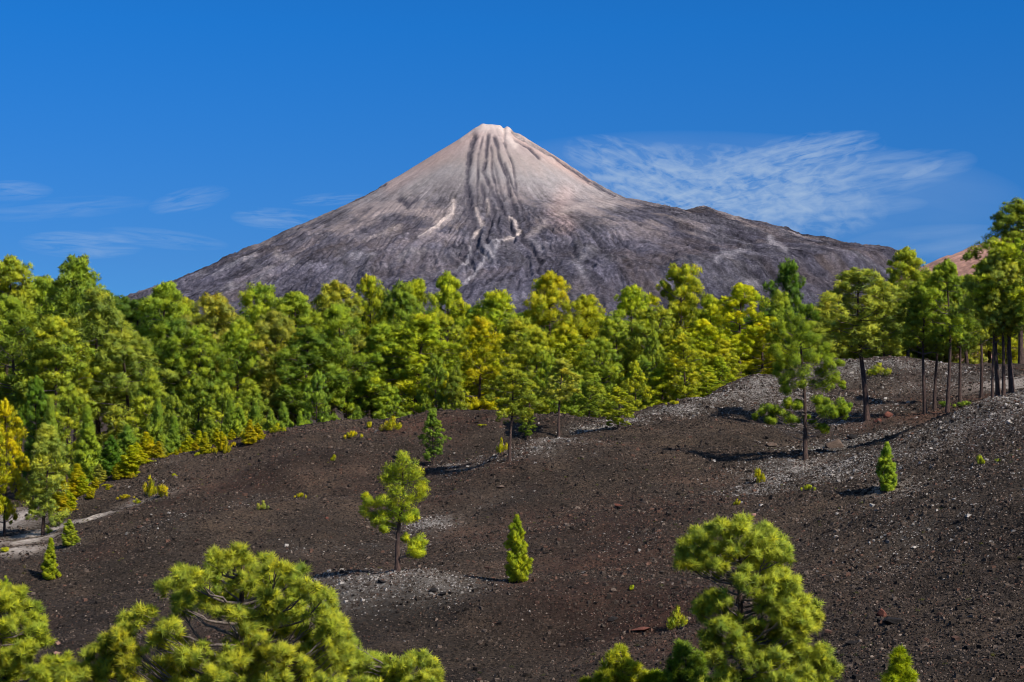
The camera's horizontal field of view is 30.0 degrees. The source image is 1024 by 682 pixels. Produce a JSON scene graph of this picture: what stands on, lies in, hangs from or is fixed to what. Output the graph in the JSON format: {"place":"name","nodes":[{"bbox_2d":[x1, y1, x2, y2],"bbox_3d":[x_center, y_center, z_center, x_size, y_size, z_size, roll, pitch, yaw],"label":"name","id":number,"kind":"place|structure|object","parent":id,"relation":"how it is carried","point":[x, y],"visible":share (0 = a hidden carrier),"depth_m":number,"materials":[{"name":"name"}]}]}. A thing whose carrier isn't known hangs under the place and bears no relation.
{"place":"outdoors","nodes":[
{"label":"outdoors","id":0,"kind":"place"},
{"bbox_2d":[0,355,1023,681],"bbox_3d":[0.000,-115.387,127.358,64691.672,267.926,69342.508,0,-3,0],"label":"ground","id":1,"kind":"structure","parent":0,"point":[560,617],"depth_m":101.51,"materials":[{"name":"black gravel"}]},
{"bbox_2d":[0,424,12,512],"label":"pine tree","id":2,"kind":"object","parent":1,"relation":"on","point":[3,483],"visible":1,"depth_m":117.73,"materials":[{"name":"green plant"}]},
{"bbox_2d":[0,397,31,535],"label":"pine tree","id":3,"kind":"object","parent":1,"relation":"on","point":[6,410],"visible":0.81,"depth_m":121.69,"materials":[{"name":"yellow plant"}]},
{"bbox_2d":[0,253,51,492],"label":"pine tree","id":4,"kind":"object","parent":1,"relation":"on","point":[13,269],"visible":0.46,"depth_m":195.60,"materials":[{"name":"green plant"}]},
{"bbox_2d":[14,375,48,489],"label":"pine tree","id":5,"kind":"object","parent":1,"relation":"on","point":[35,390],"visible":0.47,"depth_m":164.56,"materials":[{"name":"green plant"}]},
{"bbox_2d":[4,274,70,374],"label":"pine tree","id":6,"kind":"object","parent":1,"relation":"on","point":[42,296],"visible":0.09,"depth_m":205.49,"materials":[{"name":"green plant"}]},
{"bbox_2d":[0,293,76,500],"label":"pine tree","id":7,"kind":"object","parent":1,"relation":"on","point":[12,307],"visible":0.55,"depth_m":174.01,"materials":[{"name":"green plant"}]},
{"bbox_2d":[0,581,78,681],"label":"pine tree","id":8,"kind":"object","parent":1,"relation":"on","point":[17,656],"visible":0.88,"depth_m":43.53,"materials":[{"name":"green plant"}]},
{"bbox_2d":[12,422,71,534],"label":"pine tree","id":9,"kind":"object","parent":1,"relation":"on","point":[47,439],"visible":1,"depth_m":119.29,"materials":[{"name":"green plant"}]},
{"bbox_2d":[40,537,61,579],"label":"young pine","id":10,"kind":"object","parent":1,"relation":"on","point":[50,571],"visible":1,"depth_m":102.13,"materials":[{"name":"green plant"}]},
{"bbox_2d":[10,315,100,444],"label":"pine tree","id":11,"kind":"object","parent":1,"relation":"on","point":[57,337],"visible":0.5,"depth_m":171.77,"materials":[{"name":"green plant"}]},
{"bbox_2d":[30,381,86,482],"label":"pine tree","id":12,"kind":"object","parent":1,"relation":"on","point":[68,401],"visible":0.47,"depth_m":161.49,"materials":[{"name":"green plant"}]},
{"bbox_2d":[26,253,141,448],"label":"pine tree","id":13,"kind":"object","parent":1,"relation":"on","point":[78,275],"visible":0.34,"depth_m":185.26,"materials":[{"name":"green plant"}]},
{"bbox_2d":[66,404,102,482],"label":"young pine","id":14,"kind":"object","parent":1,"relation":"on","point":[87,449],"visible":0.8,"depth_m":139.38,"materials":[{"name":"green plant"}]},
{"bbox_2d":[58,285,141,446],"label":"pine tree","id":15,"kind":"object","parent":1,"relation":"on","point":[99,311],"visible":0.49,"depth_m":177.01,"materials":[{"name":"green plant"}]},
{"bbox_2d":[99,435,120,476],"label":"young pine","id":16,"kind":"object","parent":1,"relation":"on","point":[110,461],"visible":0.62,"depth_m":141.39,"materials":[{"name":"green plant"}]},
{"bbox_2d":[92,297,159,398],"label":"pine tree","id":17,"kind":"object","parent":1,"relation":"on","point":[133,303],"visible":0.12,"depth_m":217.64,"materials":[{"name":"green plant"}]},
{"bbox_2d":[76,327,179,446],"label":"pine tree","id":18,"kind":"object","parent":1,"relation":"on","point":[125,337],"visible":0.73,"depth_m":174.07,"materials":[{"name":"green plant"}]},
{"bbox_2d":[116,445,143,475],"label":"young pine","id":19,"kind":"object","parent":1,"relation":"on","point":[132,456],"visible":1,"depth_m":134.11,"materials":[{"name":"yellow plant"}]},
{"bbox_2d":[100,280,194,401],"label":"pine tree","id":20,"kind":"object","parent":1,"relation":"on","point":[164,297],"visible":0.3,"depth_m":193.05,"materials":[{"name":"green plant"}]},
{"bbox_2d":[125,367,169,443],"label":"pine tree","id":21,"kind":"object","parent":1,"relation":"on","point":[148,392],"visible":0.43,"depth_m":165.78,"materials":[{"name":"green plant"}]},
{"bbox_2d":[146,397,167,448],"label":"young pine","id":22,"kind":"object","parent":1,"relation":"on","point":[154,428],"visible":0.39,"depth_m":153.53,"materials":[{"name":"green plant"}]},
{"bbox_2d":[164,416,181,454],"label":"young pine","id":23,"kind":"object","parent":1,"relation":"on","point":[172,442],"visible":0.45,"depth_m":151.48,"materials":[{"name":"green plant"}]},
{"bbox_2d":[135,315,212,438],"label":"pine tree","id":24,"kind":"object","parent":1,"relation":"on","point":[171,327],"visible":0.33,"depth_m":176.49,"materials":[{"name":"green plant"}]},
{"bbox_2d":[162,394,191,448],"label":"pine tree","id":25,"kind":"object","parent":1,"relation":"on","point":[173,402],"visible":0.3,"depth_m":161.67,"materials":[{"name":"green plant"}]},
{"bbox_2d":[176,376,222,448],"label":"pine tree","id":26,"kind":"object","parent":1,"relation":"on","point":[197,394],"visible":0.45,"depth_m":165.58,"materials":[{"name":"green plant"}]},
{"bbox_2d":[163,322,236,438],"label":"pine tree","id":27,"kind":"object","parent":1,"relation":"on","point":[206,343],"visible":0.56,"depth_m":174.98,"materials":[{"name":"green plant"}]},
{"bbox_2d":[53,541,357,681],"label":"pine tree","id":28,"kind":"object","parent":1,"relation":"on","point":[244,656],"visible":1,"depth_m":41.81,"materials":[{"name":"green plant"}]},
{"bbox_2d":[179,291,246,399],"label":"pine tree","id":29,"kind":"object","parent":1,"relation":"on","point":[215,309],"visible":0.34,"depth_m":189.21,"materials":[{"name":"green plant"}]},
{"bbox_2d":[203,380,239,431],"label":"pine tree","id":30,"kind":"object","parent":1,"relation":"on","point":[221,397],"visible":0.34,"depth_m":163.58,"materials":[{"name":"green plant"}]},
{"bbox_2d":[211,317,268,419],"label":"pine tree","id":31,"kind":"object","parent":1,"relation":"on","point":[236,338],"visible":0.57,"depth_m":175.35,"materials":[{"name":"green plant"}]},
{"bbox_2d":[235,378,271,428],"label":"pine tree","id":32,"kind":"object","parent":1,"relation":"on","point":[251,393],"visible":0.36,"depth_m":165.33,"materials":[{"name":"green plant"}]},
{"bbox_2d":[228,281,298,418],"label":"pine tree","id":33,"kind":"object","parent":1,"relation":"on","point":[260,294],"visible":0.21,"depth_m":192.56,"materials":[{"name":"green plant"}]},
{"bbox_2d":[240,310,315,421],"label":"pine tree","id":34,"kind":"object","parent":1,"relation":"on","point":[276,324],"visible":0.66,"depth_m":176.36,"materials":[{"name":"green plant"}]},
{"bbox_2d":[253,290,330,425],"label":"pine tree","id":35,"kind":"object","parent":1,"relation":"on","point":[295,306],"visible":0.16,"depth_m":189.06,"materials":[{"name":"green plant"}]},
{"bbox_2d":[261,326,357,423],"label":"pine tree","id":36,"kind":"object","parent":1,"relation":"on","point":[310,338],"visible":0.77,"depth_m":174.64,"materials":[{"name":"green plant"}]},
{"bbox_2d":[303,369,330,423],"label":"pine tree","id":37,"kind":"object","parent":1,"relation":"on","point":[317,380],"visible":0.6,"depth_m":163.56,"materials":[{"name":"green plant"}]},
{"bbox_2d":[298,279,371,419],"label":"pine tree","id":38,"kind":"object","parent":1,"relation":"on","point":[334,291],"visible":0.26,"depth_m":191.65,"materials":[{"name":"green plant"}]},
{"bbox_2d":[305,302,387,418],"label":"pine tree","id":39,"kind":"object","parent":1,"relation":"on","point":[337,314],"visible":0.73,"depth_m":176.53,"materials":[{"name":"green plant"}]},
{"bbox_2d":[350,273,396,417],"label":"pine tree","id":40,"kind":"object","parent":1,"relation":"on","point":[369,290],"visible":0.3,"depth_m":199.74,"materials":[{"name":"green plant"}]},
{"bbox_2d":[348,323,416,418],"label":"pine tree","id":41,"kind":"object","parent":1,"relation":"on","point":[379,337],"visible":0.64,"depth_m":177.43,"materials":[{"name":"green plant"}]},
{"bbox_2d":[332,615,445,681],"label":"pine tree","id":42,"kind":"object","parent":1,"relation":"on","point":[392,669],"visible":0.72,"depth_m":46.43,"materials":[{"name":"green plant"}]},
{"bbox_2d":[372,384,410,418],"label":"pine tree","id":43,"kind":"object","parent":1,"relation":"on","point":[388,396],"visible":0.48,"depth_m":165.58,"materials":[{"name":"green plant"}]},
{"bbox_2d":[359,280,424,416],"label":"pine tree","id":44,"kind":"object","parent":1,"relation":"on","point":[398,295],"visible":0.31,"depth_m":192.26,"materials":[{"name":"green plant"}]},
{"bbox_2d":[357,449,431,571],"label":"pine tree","id":45,"kind":"object","parent":1,"relation":"on","point":[416,548],"visible":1,"depth_m":87.54,"materials":[{"name":"green plant"}]},
{"bbox_2d":[365,312,466,415],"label":"pine tree","id":46,"kind":"object","parent":1,"relation":"on","point":[422,328],"visible":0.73,"depth_m":176.34,"materials":[{"name":"green plant"}]},
{"bbox_2d":[399,276,440,405],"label":"pine tree","id":47,"kind":"object","parent":1,"relation":"on","point":[417,285],"visible":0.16,"depth_m":200.79,"materials":[{"name":"green plant"}]},
{"bbox_2d":[415,353,452,411],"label":"pine tree","id":48,"kind":"object","parent":1,"relation":"on","point":[435,363],"visible":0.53,"depth_m":167.72,"materials":[{"name":"green plant"}]},
{"bbox_2d":[418,407,451,464],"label":"pine tree","id":49,"kind":"object","parent":1,"relation":"on","point":[432,424],"visible":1,"depth_m":127.67,"materials":[{"name":"green plant"}]},
{"bbox_2d":[410,310,470,409],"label":"pine tree","id":50,"kind":"object","parent":1,"relation":"on","point":[456,331],"visible":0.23,"depth_m":179.45,"materials":[{"name":"green plant"}]},
{"bbox_2d":[428,270,471,369],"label":"pine tree","id":51,"kind":"object","parent":1,"relation":"on","point":[448,285],"visible":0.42,"depth_m":206.20,"materials":[{"name":"green plant"}]},
{"bbox_2d":[441,365,467,409],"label":"pine tree","id":52,"kind":"object","parent":1,"relation":"on","point":[456,393],"visible":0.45,"depth_m":163.68,"materials":[{"name":"green plant"}]},
{"bbox_2d":[441,316,517,409],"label":"pine tree","id":53,"kind":"object","parent":1,"relation":"on","point":[479,329],"visible":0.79,"depth_m":167.64,"materials":[{"name":"green plant"}]},
{"bbox_2d":[451,288,539,407],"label":"pine tree","id":54,"kind":"object","parent":1,"relation":"on","point":[496,306],"visible":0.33,"depth_m":189.04,"materials":[{"name":"green plant"}]},
{"bbox_2d":[482,368,538,460],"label":"pine tree","id":55,"kind":"object","parent":1,"relation":"on","point":[512,403],"visible":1,"depth_m":120.34,"materials":[{"name":"green plant"}]},
{"bbox_2d":[481,316,543,409],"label":"pine tree","id":56,"kind":"object","parent":1,"relation":"on","point":[515,327],"visible":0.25,"depth_m":184.40,"materials":[{"name":"green plant"}]},
{"bbox_2d":[6,402,1020,678],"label":"weeds","id":57,"kind":"object","parent":1,"relation":"on","point":[536,576],"visible":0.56,"depth_m":95.39,"materials":[{"name":"green plant"}]},
{"bbox_2d":[503,514,533,582],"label":"young pine","id":58,"kind":"object","parent":1,"relation":"on","point":[519,560],"visible":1,"depth_m":85.39,"materials":[{"name":"green plant"}]},
{"bbox_2d":[505,326,567,410],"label":"pine tree","id":59,"kind":"object","parent":1,"relation":"on","point":[537,341],"visible":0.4,"depth_m":177.47,"materials":[{"name":"green plant"}]},
{"bbox_2d":[530,351,565,412],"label":"pine tree","id":60,"kind":"object","parent":1,"relation":"on","point":[546,365],"visible":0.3,"depth_m":165.84,"materials":[{"name":"green plant"}]},
{"bbox_2d":[522,269,587,378],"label":"pine tree","id":61,"kind":"object","parent":1,"relation":"on","point":[547,294],"visible":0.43,"depth_m":193.76,"materials":[{"name":"green plant"}]},
{"bbox_2d":[534,358,582,435],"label":"pine tree","id":62,"kind":"object","parent":1,"relation":"on","point":[561,369],"visible":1,"depth_m":137.37,"materials":[{"name":"green plant"}]},
{"bbox_2d":[535,325,600,415],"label":"pine tree","id":63,"kind":"object","parent":1,"relation":"on","point":[564,345],"visible":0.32,"depth_m":179.34,"materials":[{"name":"green plant"}]},
{"bbox_2d":[546,371,599,417],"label":"pine tree","id":64,"kind":"object","parent":1,"relation":"on","point":[573,410],"visible":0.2,"depth_m":161.26,"materials":[{"name":"green plant"}]},
{"bbox_2d":[570,372,602,416],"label":"pine tree","id":65,"kind":"object","parent":1,"relation":"on","point":[590,378],"visible":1,"depth_m":149.73,"materials":[{"name":"green plant"}]},
{"bbox_2d":[547,293,629,416],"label":"pine tree","id":66,"kind":"object","parent":1,"relation":"on","point":[589,313],"visible":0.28,"depth_m":195.46,"materials":[{"name":"green plant"}]},
{"bbox_2d":[572,337,623,417],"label":"pine tree","id":67,"kind":"object","parent":1,"relation":"on","point":[592,360],"visible":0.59,"depth_m":175.86,"materials":[{"name":"green plant"}]},
{"bbox_2d":[577,643,648,681],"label":"young pine","id":68,"kind":"object","parent":1,"relation":"on","point":[619,660],"visible":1,"depth_m":49.42,"materials":[{"name":"green plant"}]},
{"bbox_2d":[592,317,643,410],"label":"pine tree","id":69,"kind":"object","parent":1,"relation":"on","point":[617,325],"visible":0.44,"depth_m":189.42,"materials":[{"name":"green plant"}]},
{"bbox_2d":[600,386,635,428],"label":"pine tree","id":70,"kind":"object","parent":1,"relation":"on","point":[616,396],"visible":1,"depth_m":135.39,"materials":[{"name":"green plant"}]},
{"bbox_2d":[605,283,663,377],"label":"pine tree","id":71,"kind":"object","parent":1,"relation":"on","point":[630,298],"visible":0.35,"depth_m":195.71,"materials":[{"name":"green plant"}]},
{"bbox_2d":[620,360,651,414],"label":"pine tree","id":72,"kind":"object","parent":1,"relation":"on","point":[635,372],"visible":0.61,"depth_m":159.78,"materials":[{"name":"green plant"}]},
{"bbox_2d":[636,328,666,400],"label":"pine tree","id":73,"kind":"object","parent":1,"relation":"on","point":[653,343],"visible":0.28,"depth_m":174.92,"materials":[{"name":"green plant"}]},
{"bbox_2d":[627,304,687,384],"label":"pine tree","id":74,"kind":"object","parent":1,"relation":"on","point":[653,317],"visible":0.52,"depth_m":185.66,"materials":[{"name":"green plant"}]},
{"bbox_2d":[640,363,681,406],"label":"pine tree","id":75,"kind":"object","parent":1,"relation":"on","point":[658,372],"visible":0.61,"depth_m":165.59,"materials":[{"name":"green plant"}]},
{"bbox_2d":[635,263,709,363],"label":"pine tree","id":76,"kind":"object","parent":1,"relation":"on","point":[687,302],"visible":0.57,"depth_m":199.58,"materials":[{"name":"green plant"}]},
{"bbox_2d":[655,332,712,399],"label":"pine tree","id":77,"kind":"object","parent":1,"relation":"on","point":[683,341],"visible":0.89,"depth_m":164.59,"materials":[{"name":"green plant"}]},
{"bbox_2d":[660,638,710,681],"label":"pine tree","id":78,"kind":"object","parent":1,"relation":"on","point":[693,665],"visible":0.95,"depth_m":48.44,"materials":[{"name":"green plant"}]},
{"bbox_2d":[679,319,740,377],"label":"pine tree","id":79,"kind":"object","parent":1,"relation":"on","point":[704,326],"visible":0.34,"depth_m":179.68,"materials":[{"name":"green plant"}]},
{"bbox_2d":[690,293,732,373],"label":"pine tree","id":80,"kind":"object","parent":1,"relation":"on","point":[708,303],"visible":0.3,"depth_m":190.18,"materials":[{"name":"green plant"}]},
{"bbox_2d":[704,338,747,391],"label":"pine tree","id":81,"kind":"object","parent":1,"relation":"on","point":[721,345],"visible":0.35,"depth_m":177.89,"materials":[{"name":"green plant"}]},
{"bbox_2d":[707,282,777,375],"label":"pine tree","id":82,"kind":"object","parent":1,"relation":"on","point":[741,300],"visible":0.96,"depth_m":181.96,"materials":[{"name":"green plant"}]},
{"bbox_2d":[671,511,843,681],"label":"pine tree","id":83,"kind":"object","parent":1,"relation":"on","point":[782,601],"visible":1,"depth_m":45.04,"materials":[{"name":"green plant"}]},
{"bbox_2d":[728,322,790,374],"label":"pine tree","id":84,"kind":"object","parent":1,"relation":"on","point":[763,346],"visible":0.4,"depth_m":183.88,"materials":[{"name":"green plant"}]},
{"bbox_2d":[752,289,797,374],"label":"pine tree","id":85,"kind":"object","parent":1,"relation":"on","point":[781,302],"visible":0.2,"depth_m":189.87,"materials":[{"name":"green plant"}]},
{"bbox_2d":[754,257,823,372],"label":"pine tree","id":86,"kind":"object","parent":1,"relation":"on","point":[787,270],"visible":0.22,"depth_m":204.93,"materials":[{"name":"green plant"}]},
{"bbox_2d":[752,308,853,459],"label":"pine tree","id":87,"kind":"object","parent":1,"relation":"on","point":[826,407],"visible":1,"depth_m":119.33,"materials":[{"name":"green plant"}]},
{"bbox_2d":[814,266,910,420],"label":"pine tree","id":88,"kind":"object","parent":1,"relation":"on","point":[862,331],"visible":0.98,"depth_m":138.57,"materials":[{"name":"green plant"}]},
{"bbox_2d":[855,281,909,356],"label":"pine tree","id":89,"kind":"object","parent":1,"relation":"on","point":[897,328],"visible":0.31,"depth_m":195.99,"materials":[{"name":"green plant"}]},
{"bbox_2d":[874,441,897,490],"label":"young pine","id":90,"kind":"object","parent":1,"relation":"on","point":[884,459],"visible":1,"depth_m":95.22,"materials":[{"name":"green plant"}]},
{"bbox_2d":[876,643,919,681],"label":"young pine","id":91,"kind":"object","parent":1,"relation":"on","point":[899,667],"visible":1,"depth_m":51.47,"materials":[{"name":"green plant"}]},
{"bbox_2d":[881,245,930,356],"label":"pine tree","id":92,"kind":"object","parent":1,"relation":"on","point":[906,262],"visible":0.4,"depth_m":199.96,"materials":[{"name":"green plant"}]},
{"bbox_2d":[897,281,951,413],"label":"pine tree","id":93,"kind":"object","parent":1,"relation":"on","point":[910,340],"visible":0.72,"depth_m":137.44,"materials":[{"name":"green plant"}]},
{"bbox_2d":[915,257,980,412],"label":"pine tree","id":94,"kind":"object","parent":1,"relation":"on","point":[946,271],"visible":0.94,"depth_m":136.08,"materials":[{"name":"green plant"}]},
{"bbox_2d":[931,281,981,401],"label":"pine tree","id":95,"kind":"object","parent":1,"relation":"on","point":[962,342],"visible":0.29,"depth_m":139.86,"materials":[{"name":"green plant"}]},
{"bbox_2d":[943,324,988,363],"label":"pine tree","id":96,"kind":"object","parent":1,"relation":"on","point":[972,357],"visible":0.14,"depth_m":202.40,"materials":[{"name":"green plant"}]},
{"bbox_2d":[950,244,1023,395],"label":"pine tree","id":97,"kind":"object","parent":1,"relation":"on","point":[964,306],"visible":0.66,"depth_m":115.30,"materials":[{"name":"green plant"}]},
{"bbox_2d":[968,272,1012,397],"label":"pine tree","id":98,"kind":"object","parent":1,"relation":"on","point":[993,331],"visible":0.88,"depth_m":114.87,"materials":[{"name":"green plant"}]},
{"bbox_2d":[960,197,1023,363],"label":"pine tree","id":99,"kind":"object","parent":1,"relation":"on","point":[1011,219],"visible":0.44,"depth_m":190.59,"materials":[{"name":"green plant"}]},
{"bbox_2d":[971,236,1023,392],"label":"pine tree","id":100,"kind":"object","parent":1,"relation":"on","point":[1010,248],"visible":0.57,"depth_m":115.10,"materials":[{"name":"green plant"}]},
{"bbox_2d":[973,251,1023,395],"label":"pine tree","id":101,"kind":"object","parent":1,"relation":"on","point":[995,271],"visible":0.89,"depth_m":114.55,"materials":[{"name":"green plant"}]},
{"bbox_2d":[1001,274,1023,339],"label":"pine tree","id":102,"kind":"object","parent":1,"relation":"on","point":[1017,329],"visible":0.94,"depth_m":113.98,"materials":[{"name":"green plant"}]},
{"bbox_2d":[0,0,1023,297],"label":"sky","id":103,"kind":"structure","parent":0,"point":[154,141],"materials":[{"name":"blue"}]},
{"bbox_2d":[125,124,921,326],"bbox_3d":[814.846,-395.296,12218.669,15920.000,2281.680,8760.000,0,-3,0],"label":"volcano","id":104,"kind":"structure","parent":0,"point":[479,210],"depth_m":11786.23},
{"bbox_2d":[859,230,1023,360],"bbox_3d":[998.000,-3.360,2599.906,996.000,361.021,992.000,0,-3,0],"label":"distant hill","id":105,"kind":"structure","parent":0,"point":[963,267],"depth_m":2493.44,"materials":[{"name":"beige stone"}]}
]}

